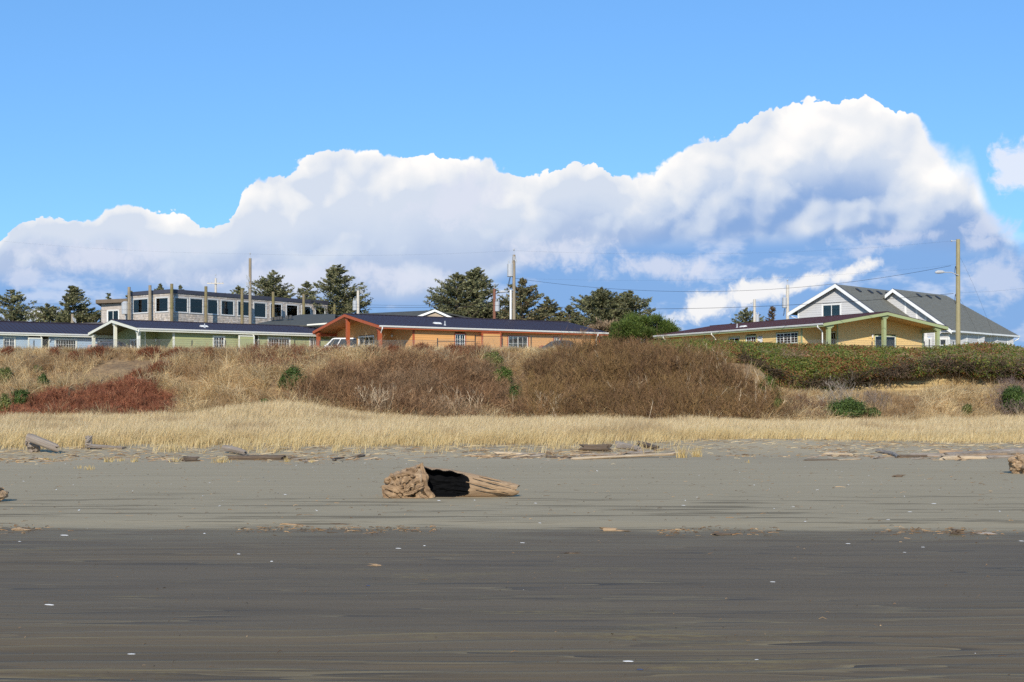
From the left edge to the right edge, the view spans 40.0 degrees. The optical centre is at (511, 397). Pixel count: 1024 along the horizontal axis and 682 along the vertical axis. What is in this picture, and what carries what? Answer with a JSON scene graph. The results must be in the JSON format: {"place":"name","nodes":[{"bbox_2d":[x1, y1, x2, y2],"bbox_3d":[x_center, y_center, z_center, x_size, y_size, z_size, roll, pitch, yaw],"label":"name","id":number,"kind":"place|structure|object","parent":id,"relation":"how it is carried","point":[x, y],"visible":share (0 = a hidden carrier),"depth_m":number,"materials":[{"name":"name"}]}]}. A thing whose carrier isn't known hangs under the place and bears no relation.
{"place":"outdoors","nodes":[
{"label":"outdoors","id":0,"kind":"place"},
{"bbox_2d":[0,438,1023,681],"bbox_3d":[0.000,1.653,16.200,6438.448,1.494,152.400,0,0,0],"label":"beach","id":1,"kind":"structure","parent":0,"point":[469,614],"depth_m":19.69,"materials":[{"name":"sand"}]},
{"bbox_2d":[25,440,40,452],"bbox_3d":[-19.510,1.918,57.288,0.612,0.705,0.583,0,0,-15],"label":"driftwood stump","id":2,"kind":"object","parent":1,"relation":"on","point":[31,447],"visible":0.53,"depth_m":57.16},
{"bbox_2d":[25,433,58,451],"bbox_3d":[-18.910,1.809,56.749,1.442,0.352,0.326,23,-2,-5],"label":"driftwood log","id":3,"kind":"object","parent":1,"relation":"on","point":[41,442],"visible":1,"depth_m":56.63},
{"bbox_2d":[84,444,126,448],"bbox_3d":[-17.012,2.054,58.921,1.797,0.185,0.214,5,-2,-29],"label":"driftwood log","id":4,"kind":"object","parent":1,"relation":"on","point":[95,446],"visible":0.94,"depth_m":58.80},
{"bbox_2d":[180,456,199,461],"bbox_3d":[-12.209,2.334,53.345,0.777,0.275,0.284,1,-1,-40],"label":"driftwood chunk","id":5,"kind":"object","parent":1,"relation":"on","point":[187,458],"visible":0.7,"depth_m":53.24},
{"bbox_2d":[222,445,247,454],"bbox_3d":[-11.262,2.146,57.569,0.345,0.269,1.876,0,5,-41],"label":"driftwood log","id":6,"kind":"object","parent":1,"relation":"on","point":[232,449],"visible":0.99,"depth_m":57.57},
{"bbox_2d":[226,455,285,459],"bbox_3d":[-9.906,2.328,54.453,2.402,0.253,0.361,0,0,9],"label":"driftwood log","id":7,"kind":"object","parent":1,"relation":"on","point":[254,457],"visible":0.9,"depth_m":54.39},
{"bbox_2d":[381,462,519,497],"bbox_3d":[-1.458,2.015,33.673,3.308,0.970,1.140,0,0,0],"label":"driftwood log","id":8,"kind":"object","parent":1,"relation":"on","point":[420,480],"visible":0.94,"depth_m":33.60,"materials":[{"name":"brown wood"}]},
{"bbox_2d":[0,397,1023,453],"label":"dune grass","id":9,"kind":"structure","parent":1,"relation":"on","point":[276,423],"depth_m":68.60,"materials":[{"name":"plant"}]},
{"bbox_2d":[0,437,1023,464],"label":"straw litter","id":10,"kind":"object","parent":1,"relation":"on","point":[661,449],"visible":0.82,"depth_m":60.29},
{"bbox_2d":[0,441,1023,681],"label":"beach wrack","id":11,"kind":"object","parent":1,"relation":"on","point":[314,457],"visible":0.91,"depth_m":31.12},
{"bbox_2d":[33,448,1022,461],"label":"driftwood litter","id":12,"kind":"object","parent":1,"relation":"on","point":[538,455],"visible":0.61,"depth_m":56.78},
{"bbox_2d":[578,444,613,451],"bbox_3d":[3.646,2.147,60.797,1.534,0.329,0.417,0,0,19],"label":"driftwood log","id":13,"kind":"object","parent":1,"relation":"on","point":[596,447],"visible":0.97,"depth_m":60.69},
{"bbox_2d":[571,452,679,459],"bbox_3d":[4.481,2.312,55.839,5.295,0.146,0.385,-1,1,-29],"label":"driftwood plank","id":14,"kind":"object","parent":1,"relation":"on","point":[624,456],"visible":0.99,"depth_m":55.81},
{"bbox_2d":[615,441,641,450],"bbox_3d":[5.080,2.132,61.384,0.343,0.330,1.867,0,4,-31],"label":"driftwood log","id":15,"kind":"object","parent":1,"relation":"on","point":[629,446],"visible":0.93,"depth_m":61.35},
{"bbox_2d":[910,453,959,456],"bbox_3d":[17.097,2.330,56.986,2.056,0.206,0.275,0,0,23],"label":"driftwood stick","id":16,"kind":"object","parent":1,"relation":"on","point":[936,454],"visible":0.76,"depth_m":56.99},
{"bbox_2d":[939,456,987,459],"bbox_3d":[17.646,2.336,55.069,2.278,0.191,0.307,0,0,-23],"label":"driftwood stick","id":17,"kind":"object","parent":1,"relation":"on","point":[957,457],"visible":0.85,"depth_m":55.08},
{"bbox_2d":[940,448,1023,456],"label":"driftwood stick","id":18,"kind":"object","parent":1,"relation":"on","point":[1010,451],"visible":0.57,"depth_m":58.63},
{"bbox_2d":[957,453,1006,457],"bbox_3d":[18.802,2.332,56.672,0.486,0.212,4.607,0,0,43],"label":"driftwood stick","id":19,"kind":"object","parent":1,"relation":"on","point":[978,454],"visible":0.45,"depth_m":56.95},
{"bbox_2d":[1007,452,1023,473],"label":"driftwood stump","id":20,"kind":"object","parent":1,"relation":"on","point":[1016,463],"visible":0.91,"depth_m":44.09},
{"bbox_2d":[0,350,1023,419],"bbox_3d":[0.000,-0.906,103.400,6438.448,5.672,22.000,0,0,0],"label":"bluff","id":21,"kind":"structure","parent":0,"point":[112,366],"depth_m":105.31,"materials":[{"name":"plant"}]},
{"bbox_2d":[0,391,11,415],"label":"green shrub","id":22,"kind":"object","parent":21,"relation":"on","point":[5,401],"visible":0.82,"depth_m":93.83,"materials":[{"name":"green plant"}]},
{"bbox_2d":[0,367,12,383],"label":"green shrub","id":23,"kind":"object","parent":21,"relation":"on","point":[3,372],"visible":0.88,"depth_m":100.70,"materials":[{"name":"green plant"}]},
{"bbox_2d":[11,386,32,406],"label":"green shrub","id":24,"kind":"object","parent":21,"relation":"on","point":[20,393],"visible":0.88,"depth_m":95.77,"materials":[{"name":"green plant"}]},
{"bbox_2d":[0,373,180,421],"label":"red thicket","id":25,"kind":"object","parent":21,"relation":"on","point":[134,396],"visible":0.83,"depth_m":96.81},
{"bbox_2d":[81,345,118,357],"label":"dead tuft","id":26,"kind":"object","parent":21,"relation":"on","point":[98,349],"visible":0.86,"depth_m":107.69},
{"bbox_2d":[121,367,150,379],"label":"dead tuft","id":27,"kind":"object","parent":21,"relation":"on","point":[137,373],"visible":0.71,"depth_m":102.90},
{"bbox_2d":[0,339,294,348],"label":"chain link fence","id":28,"kind":"object","parent":21,"relation":"on","point":[191,340],"visible":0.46,"depth_m":113.59,"materials":[{"name":"metal"}]},
{"bbox_2d":[133,344,166,359],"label":"dead tuft","id":29,"kind":"object","parent":21,"relation":"on","point":[151,349],"visible":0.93,"depth_m":107.77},
{"bbox_2d":[144,358,175,376],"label":"dead tuft","id":30,"kind":"object","parent":21,"relation":"on","point":[156,364],"visible":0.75,"depth_m":104.78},
{"bbox_2d":[160,345,202,359],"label":"dead tuft","id":31,"kind":"object","parent":21,"relation":"on","point":[176,349],"visible":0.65,"depth_m":107.80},
{"bbox_2d":[234,340,331,372],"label":"brush strip","id":32,"kind":"object","parent":21,"relation":"on","point":[279,357],"visible":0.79,"depth_m":104.92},
{"bbox_2d":[275,365,309,389],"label":"green shrub","id":33,"kind":"object","parent":21,"relation":"on","point":[290,371],"visible":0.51,"depth_m":98.61,"materials":[{"name":"green plant"}]},
{"bbox_2d":[294,340,436,348],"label":"chain link fence","id":34,"kind":"object","parent":21,"relation":"on","point":[319,343],"visible":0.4,"depth_m":113.59,"materials":[{"name":"metal"}]},
{"bbox_2d":[274,341,530,419],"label":"brown thicket","id":35,"kind":"object","parent":21,"relation":"on","point":[399,388],"visible":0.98,"depth_m":98.10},
{"bbox_2d":[437,337,475,348],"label":"chain link fence","id":36,"kind":"object","parent":21,"relation":"on","point":[453,341],"visible":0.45,"depth_m":113.38,"materials":[{"name":"metal"}]},
{"bbox_2d":[427,339,505,368],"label":"brush strip","id":37,"kind":"object","parent":21,"relation":"on","point":[474,346],"visible":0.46,"depth_m":106.66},
{"bbox_2d":[483,350,504,369],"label":"green shrub","id":38,"kind":"object","parent":21,"relation":"on","point":[496,355],"visible":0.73,"depth_m":104.65,"materials":[{"name":"green plant"}]},
{"bbox_2d":[491,364,512,388],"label":"green shrub","id":39,"kind":"object","parent":21,"relation":"on","point":[506,371],"visible":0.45,"depth_m":101.72,"materials":[{"name":"green plant"}]},
{"bbox_2d":[0,333,1023,421],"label":"bluff grass","id":40,"kind":"structure","parent":21,"relation":"on","point":[941,394],"depth_m":101.43,"materials":[{"name":"plant"}]},
{"bbox_2d":[509,383,521,407],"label":"green shrub","id":41,"kind":"object","parent":21,"relation":"on","point":[512,389],"visible":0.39,"depth_m":97.82,"materials":[{"name":"green plant"}]},
{"bbox_2d":[475,335,588,348],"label":"chain link fence","id":42,"kind":"object","parent":21,"relation":"on","point":[531,336],"visible":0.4,"depth_m":113.39,"materials":[{"name":"metal"}]},
{"bbox_2d":[579,336,650,353],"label":"brush strip","id":43,"kind":"object","parent":21,"relation":"on","point":[616,343],"visible":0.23,"depth_m":107.70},
{"bbox_2d":[505,325,798,420],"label":"brown thicket","id":44,"kind":"object","parent":21,"relation":"on","point":[631,371],"visible":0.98,"depth_m":97.84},
{"bbox_2d":[757,375,782,396],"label":"green shrub","id":45,"kind":"object","parent":21,"relation":"on","point":[769,378],"visible":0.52,"depth_m":98.81,"materials":[{"name":"green plant"}]},
{"bbox_2d":[782,388,831,419],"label":"grey thicket","id":46,"kind":"object","parent":21,"relation":"on","point":[811,403],"visible":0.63,"depth_m":96.88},
{"bbox_2d":[648,337,1023,391],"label":"salal hedge","id":47,"kind":"object","parent":21,"relation":"on","point":[1007,361],"visible":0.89,"depth_m":106.01,"materials":[{"name":"green plant"}]},
{"bbox_2d":[799,371,872,403],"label":"bare shrub","id":48,"kind":"object","parent":21,"relation":"on","point":[840,392],"visible":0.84,"depth_m":98.52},
{"bbox_2d":[824,396,871,418],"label":"green shrub","id":49,"kind":"object","parent":21,"relation":"on","point":[852,406],"visible":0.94,"depth_m":95.37,"materials":[{"name":"green plant"}]},
{"bbox_2d":[779,339,953,349],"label":"chain link fence","id":50,"kind":"object","parent":21,"relation":"on","point":[871,344],"visible":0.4,"depth_m":112.99,"materials":[{"name":"metal"}]},
{"bbox_2d":[866,407,880,417],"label":"green shrub","id":51,"kind":"object","parent":21,"relation":"on","point":[871,410],"visible":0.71,"depth_m":95.74,"materials":[{"name":"green plant"}]},
{"bbox_2d":[862,379,892,408],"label":"bare shrub","id":52,"kind":"object","parent":21,"relation":"on","point":[875,399],"visible":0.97,"depth_m":97.96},
{"bbox_2d":[935,239,960,344],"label":"utility pole","id":53,"kind":"object","parent":21,"relation":"on","point":[957,303],"visible":0.95,"depth_m":111.85,"materials":[{"name":"wood"}]},
{"bbox_2d":[983,371,1023,415],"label":"grey thicket","id":54,"kind":"object","parent":21,"relation":"on","point":[1003,409],"visible":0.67,"depth_m":97.99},
{"bbox_2d":[998,381,1023,414],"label":"green shrub","id":55,"kind":"object","parent":21,"relation":"on","point":[1013,393],"visible":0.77,"depth_m":96.56,"materials":[{"name":"green plant"}]},
{"bbox_2d":[0,0,1023,347],"label":"sky","id":56,"kind":"structure","parent":0,"point":[670,139],"materials":[{"name":"blue"}]},
{"bbox_3d":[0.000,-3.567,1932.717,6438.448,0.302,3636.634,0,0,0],"label":"lawn","id":57,"kind":"structure","parent":0,"visible":0},
{"bbox_2d":[3,305,20,320],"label":"spruce tree","id":58,"kind":"object","parent":57,"relation":"on","point":[12,312],"visible":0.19,"depth_m":171.79,"materials":[{"name":"green plant"}]},
{"bbox_2d":[0,289,42,321],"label":"spruce tree","id":59,"kind":"object","parent":57,"relation":"on","point":[15,299],"visible":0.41,"depth_m":174.64,"materials":[{"name":"green plant"}]},
{"bbox_2d":[21,302,64,321],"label":"spruce tree","id":60,"kind":"object","parent":57,"relation":"on","point":[45,316],"visible":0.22,"depth_m":169.48,"materials":[{"name":"green plant"}]},
{"bbox_2d":[0,321,112,349],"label":"blue house","id":61,"kind":"structure","parent":57,"relation":"on","point":[29,330],"depth_m":140.14,"materials":[{"name":"blue metal"}]},
{"bbox_2d":[54,338,76,349],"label":"window","id":62,"kind":"structure","parent":61,"relation":"in","point":[56,343],"depth_m":140.47,"materials":[{"name":"glass"}]},
{"bbox_2d":[51,285,100,322],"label":"spruce tree","id":63,"kind":"object","parent":57,"relation":"on","point":[72,297],"visible":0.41,"depth_m":167.56,"materials":[{"name":"green plant"}]},
{"bbox_2d":[56,305,100,322],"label":"spruce tree","id":64,"kind":"object","parent":57,"relation":"on","point":[98,318],"visible":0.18,"depth_m":168.72,"materials":[{"name":"green plant"}]},
{"bbox_2d":[99,341,127,348],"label":"parked car","id":65,"kind":"object","parent":57,"relation":"on","point":[106,343],"visible":0.09,"depth_m":133.64,"materials":[{"name":"blue paint"}]},
{"bbox_2d":[88,319,335,348],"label":"green house","id":66,"kind":"structure","parent":57,"relation":"on","point":[129,329],"depth_m":134.17,"materials":[{"name":"wood"}]},
{"bbox_2d":[267,337,290,348],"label":"window","id":67,"kind":"structure","parent":66,"relation":"in","point":[268,341],"depth_m":136.92,"materials":[{"name":"glass"}]},
{"bbox_2d":[96,284,335,323],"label":"shingled building","id":68,"kind":"structure","parent":57,"relation":"on","point":[234,310],"depth_m":160.10,"materials":[{"name":"grey wood"}]},
{"bbox_2d":[107,309,118,321],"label":"window","id":69,"kind":"structure","parent":68,"relation":"in","point":[111,314],"depth_m":162.24,"materials":[{"name":"white paint"}]},
{"bbox_2d":[132,298,147,313],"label":"window","id":70,"kind":"structure","parent":68,"relation":"in","point":[141,308],"depth_m":158.25,"materials":[{"name":"blue glass"}]},
{"bbox_2d":[155,297,168,312],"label":"window","id":71,"kind":"structure","parent":68,"relation":"in","point":[160,302],"depth_m":155.99,"materials":[{"name":"blue glass"}]},
{"bbox_2d":[174,297,187,312],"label":"window","id":72,"kind":"structure","parent":68,"relation":"in","point":[180,307],"depth_m":155.95,"materials":[{"name":"blue glass"}]},
{"bbox_2d":[189,297,203,313],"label":"window","id":73,"kind":"structure","parent":68,"relation":"in","point":[196,307],"depth_m":157.75,"materials":[{"name":"blue glass"}]},
{"bbox_2d":[207,298,218,314],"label":"window","id":74,"kind":"structure","parent":68,"relation":"in","point":[213,303],"depth_m":159.57,"materials":[{"name":"blue glass"}]},
{"bbox_2d":[221,300,234,315],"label":"window","id":75,"kind":"structure","parent":68,"relation":"in","point":[229,310],"depth_m":161.45,"materials":[{"name":"blue glass"}]},
{"bbox_2d":[237,300,248,316],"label":"window","id":76,"kind":"structure","parent":68,"relation":"in","point":[246,303],"depth_m":163.35,"materials":[{"name":"blue glass"}]},
{"bbox_2d":[253,302,266,318],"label":"window","id":77,"kind":"structure","parent":68,"relation":"in","point":[260,311],"depth_m":165.20,"materials":[{"name":"blue glass"}]},
{"bbox_2d":[270,303,281,317],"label":"window","id":78,"kind":"structure","parent":68,"relation":"in","point":[278,311],"depth_m":167.37,"materials":[{"name":"blue glass"}]},
{"bbox_2d":[286,304,298,315],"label":"window","id":79,"kind":"structure","parent":68,"relation":"in","point":[291,309],"depth_m":169.36,"materials":[{"name":"black glass"}]},
{"bbox_2d":[246,252,251,323],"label":"utility pole","id":80,"kind":"object","parent":57,"relation":"on","point":[250,290],"visible":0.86,"depth_m":149.86,"materials":[{"name":"wood"}]},
{"bbox_2d":[28,304,243,310],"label":"power line","id":81,"kind":"object","parent":80,"relation":"attached to","point":[87,310],"visible":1,"depth_m":149.99,"materials":[{"name":"black metal"}]},
{"bbox_2d":[246,270,295,296],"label":"spruce tree","id":82,"kind":"object","parent":57,"relation":"on","point":[270,285],"visible":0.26,"depth_m":188.90,"materials":[{"name":"green plant"}]},
{"bbox_2d":[282,280,319,299],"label":"spruce tree","id":83,"kind":"object","parent":57,"relation":"on","point":[306,285],"visible":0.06,"depth_m":187.66,"materials":[{"name":"green plant"}]},
{"bbox_2d":[307,264,373,314],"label":"spruce tree","id":84,"kind":"object","parent":57,"relation":"on","point":[333,286],"visible":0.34,"depth_m":174.98,"materials":[{"name":"green plant"}]},
{"bbox_2d":[325,338,355,346],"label":"parked van","id":85,"kind":"object","parent":57,"relation":"on","point":[340,341],"visible":0.06,"depth_m":133.77,"materials":[{"name":"white paint"}]},
{"bbox_2d":[353,285,363,313],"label":"utility pole","id":86,"kind":"object","parent":57,"relation":"on","point":[356,305],"visible":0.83,"depth_m":161.85,"materials":[{"name":"metal"}]},
{"bbox_2d":[257,310,469,345],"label":"dark roofed house","id":87,"kind":"structure","parent":57,"relation":"on","point":[310,320],"depth_m":148.94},
{"bbox_2d":[423,272,491,317],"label":"spruce tree","id":88,"kind":"object","parent":57,"relation":"on","point":[450,292],"visible":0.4,"depth_m":177.11,"materials":[{"name":"green plant"}]},
{"bbox_2d":[313,313,608,348],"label":"orange house","id":89,"kind":"structure","parent":57,"relation":"on","point":[392,328],"depth_m":132.25,"materials":[{"name":"wood"}]},
{"bbox_2d":[358,335,373,344],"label":"window","id":90,"kind":"structure","parent":89,"relation":"in","point":[371,337],"depth_m":132.00,"materials":[{"name":"glass"}]},
{"bbox_2d":[454,333,465,345],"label":"window","id":91,"kind":"structure","parent":89,"relation":"in","point":[463,334],"depth_m":130.33,"materials":[{"name":"white paint"}]},
{"bbox_2d":[507,335,528,348],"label":"window","id":92,"kind":"structure","parent":89,"relation":"in","point":[524,338],"depth_m":133.89,"materials":[{"name":"glass"}]},
{"bbox_2d":[444,266,507,318],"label":"spruce tree","id":93,"kind":"object","parent":57,"relation":"on","point":[476,275],"visible":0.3,"depth_m":178.83,"materials":[{"name":"green plant"}]},
{"bbox_2d":[493,283,499,318],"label":"utility pole","id":94,"kind":"object","parent":57,"relation":"on","point":[496,309],"visible":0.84,"depth_m":157.86,"materials":[{"name":"wood"}]},
{"bbox_2d":[499,249,516,347],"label":"utility pole","id":95,"kind":"object","parent":57,"relation":"on","point":[511,269],"visible":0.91,"depth_m":141.85,"materials":[{"name":"wood"}]},
{"bbox_2d":[320,305,502,307],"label":"power line","id":96,"kind":"object","parent":95,"relation":"attached to","point":[407,307],"visible":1,"depth_m":146.52,"materials":[{"name":"black metal"}]},
{"bbox_2d":[516,266,946,291],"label":"power line","id":97,"kind":"object","parent":95,"relation":"attached to","point":[718,291],"visible":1,"depth_m":127.67,"materials":[{"name":"black metal"}]},
{"bbox_2d":[516,293,953,308],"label":"power line","id":98,"kind":"object","parent":95,"relation":"attached to","point":[752,306],"visible":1,"depth_m":123.05,"materials":[{"name":"black metal"}]},
{"bbox_2d":[497,277,553,320],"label":"spruce tree","id":99,"kind":"object","parent":57,"relation":"on","point":[523,292],"visible":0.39,"depth_m":171.26,"materials":[{"name":"green plant"}]},
{"bbox_2d":[534,296,589,325],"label":"spruce tree","id":100,"kind":"object","parent":57,"relation":"on","point":[561,314],"visible":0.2,"depth_m":175.55,"materials":[{"name":"green plant"}]},
{"bbox_2d":[570,287,629,326],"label":"spruce tree","id":101,"kind":"object","parent":57,"relation":"on","point":[589,305],"visible":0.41,"depth_m":180.47,"materials":[{"name":"green plant"}]},
{"bbox_2d":[583,317,618,342],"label":"dead shrub","id":102,"kind":"object","parent":57,"relation":"on","point":[600,325],"visible":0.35,"depth_m":148.22,"materials":[{"name":"brown plant"}]},
{"bbox_2d":[607,290,660,341],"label":"spruce tree","id":103,"kind":"object","parent":57,"relation":"on","point":[631,300],"visible":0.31,"depth_m":180.95,"materials":[{"name":"green plant"}]},
{"bbox_2d":[602,311,681,342],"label":"shore pine","id":104,"kind":"object","parent":57,"relation":"on","point":[633,325],"visible":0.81,"depth_m":145.66,"materials":[{"name":"green plant"}]},
{"bbox_2d":[730,307,764,323],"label":"spruce tree","id":105,"kind":"object","parent":57,"relation":"on","point":[741,315],"visible":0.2,"depth_m":184.63,"materials":[{"name":"green plant"}]},
{"bbox_2d":[751,299,758,321],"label":"utility pole","id":106,"kind":"object","parent":57,"relation":"on","point":[755,317],"visible":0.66,"depth_m":164.88,"materials":[{"name":"wood"}]},
{"bbox_2d":[765,306,775,320],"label":"spruce tree","id":107,"kind":"object","parent":57,"relation":"on","point":[772,309],"visible":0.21,"depth_m":199.96,"materials":[{"name":"green plant"}]},
{"bbox_2d":[782,279,788,318],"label":"utility pole","id":108,"kind":"object","parent":57,"relation":"on","point":[785,301],"visible":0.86,"depth_m":157.84,"materials":[{"name":"wood"}]},
{"bbox_2d":[653,311,947,347],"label":"yellow house","id":109,"kind":"structure","parent":57,"relation":"on","point":[886,326],"depth_m":125.80,"materials":[{"name":"wood"}]},
{"bbox_2d":[776,332,797,343],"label":"window","id":110,"kind":"structure","parent":109,"relation":"in","point":[787,336],"depth_m":125.46,"materials":[{"name":"white paint"}]},
{"bbox_2d":[874,335,895,347],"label":"window","id":111,"kind":"structure","parent":109,"relation":"in","point":[876,337],"depth_m":126.12,"materials":[{"name":"glass"}]},
{"bbox_2d":[787,284,1019,347],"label":"white house","id":112,"kind":"structure","parent":57,"relation":"on","point":[938,309],"depth_m":149.23,"materials":[{"name":"grey"}]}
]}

